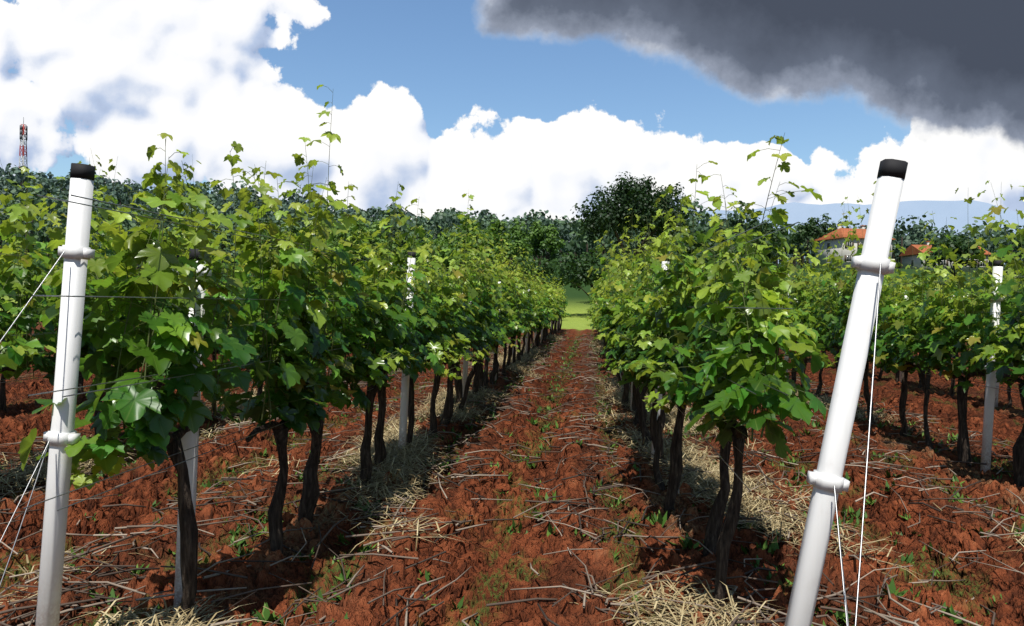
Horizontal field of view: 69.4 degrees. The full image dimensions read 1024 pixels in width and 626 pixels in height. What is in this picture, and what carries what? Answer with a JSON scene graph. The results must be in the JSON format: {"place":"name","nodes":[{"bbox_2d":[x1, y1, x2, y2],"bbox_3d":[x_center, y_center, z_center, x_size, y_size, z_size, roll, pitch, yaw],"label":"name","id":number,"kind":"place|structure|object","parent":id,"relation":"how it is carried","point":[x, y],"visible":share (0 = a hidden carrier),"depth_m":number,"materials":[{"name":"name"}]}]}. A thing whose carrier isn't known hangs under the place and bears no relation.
{"place":"outdoors","nodes":[
{"label":"outdoors","id":0,"kind":"place"},
{"bbox_2d":[0,198,1023,625],"bbox_3d":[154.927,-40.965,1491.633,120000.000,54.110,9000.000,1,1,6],"label":"ground","id":1,"kind":"structure","parent":0,"point":[496,572],"depth_m":4.88,"materials":[{"name":"soil"}]},
{"bbox_2d":[19,117,27,187],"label":"telecom mast","id":2,"kind":"object","parent":1,"relation":"on","point":[22,135],"visible":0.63,"depth_m":399.90,"materials":[{"name":"metal"}]},
{"bbox_2d":[0,333,1023,625],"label":"soil","id":3,"kind":"structure","parent":1,"relation":"on","point":[702,481],"depth_m":4.88,"materials":[{"name":"soil"}]},
{"bbox_2d":[0,163,1023,272],"bbox_3d":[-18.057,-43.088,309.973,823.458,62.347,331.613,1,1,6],"label":"woodland","id":4,"kind":"object","parent":1,"relation":"on","point":[567,229],"visible":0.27,"depth_m":201.79,"materials":[{"name":"green plant"}]},
{"bbox_2d":[0,180,1023,295],"bbox_3d":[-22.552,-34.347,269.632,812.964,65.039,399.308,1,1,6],"label":"tree trunks","id":5,"kind":"object","parent":1,"relation":"on","point":[644,249],"visible":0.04,"depth_m":161.03,"materials":[{"name":"grey plant"}]},
{"bbox_2d":[152,212,594,305],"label":"trees","id":6,"kind":"object","parent":5,"relation":"attached to","point":[516,232],"visible":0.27,"depth_m":114.64,"materials":[{"name":"green plant"}]},
{"bbox_2d":[496,171,1023,290],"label":"trees","id":7,"kind":"object","parent":5,"relation":"attached to","point":[637,198],"visible":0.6,"depth_m":95.98,"materials":[{"name":"green plant"}]},
{"bbox_2d":[35,159,1004,625],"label":"trellis posts","id":8,"kind":"object","parent":1,"relation":"on","point":[825,479],"visible":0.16,"depth_m":2.59,"materials":[{"name":"white metal"}]},
{"bbox_2d":[0,194,1023,625],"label":"trellis wires","id":9,"kind":"object","parent":8,"relation":"attached to","point":[404,376],"visible":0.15,"depth_m":2.53,"materials":[{"name":"silver metal"}]},
{"bbox_2d":[814,224,895,268],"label":"cream house","id":10,"kind":"structure","parent":1,"relation":"on","point":[842,233],"depth_m":155.21,"materials":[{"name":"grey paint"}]},
{"bbox_2d":[899,241,990,273],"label":"house","id":11,"kind":"structure","parent":1,"relation":"on","point":[909,257],"depth_m":157.09,"materials":[{"name":"grey"}]},
{"bbox_2d":[0,0,1023,221],"label":"sky","id":12,"kind":"structure","parent":0,"point":[518,107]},
{"bbox_2d":[685,200,1023,263],"bbox_3d":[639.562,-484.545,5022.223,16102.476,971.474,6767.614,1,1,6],"label":"distant ridge","id":13,"kind":"structure","parent":0,"point":[962,212],"depth_m":5964.42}
]}

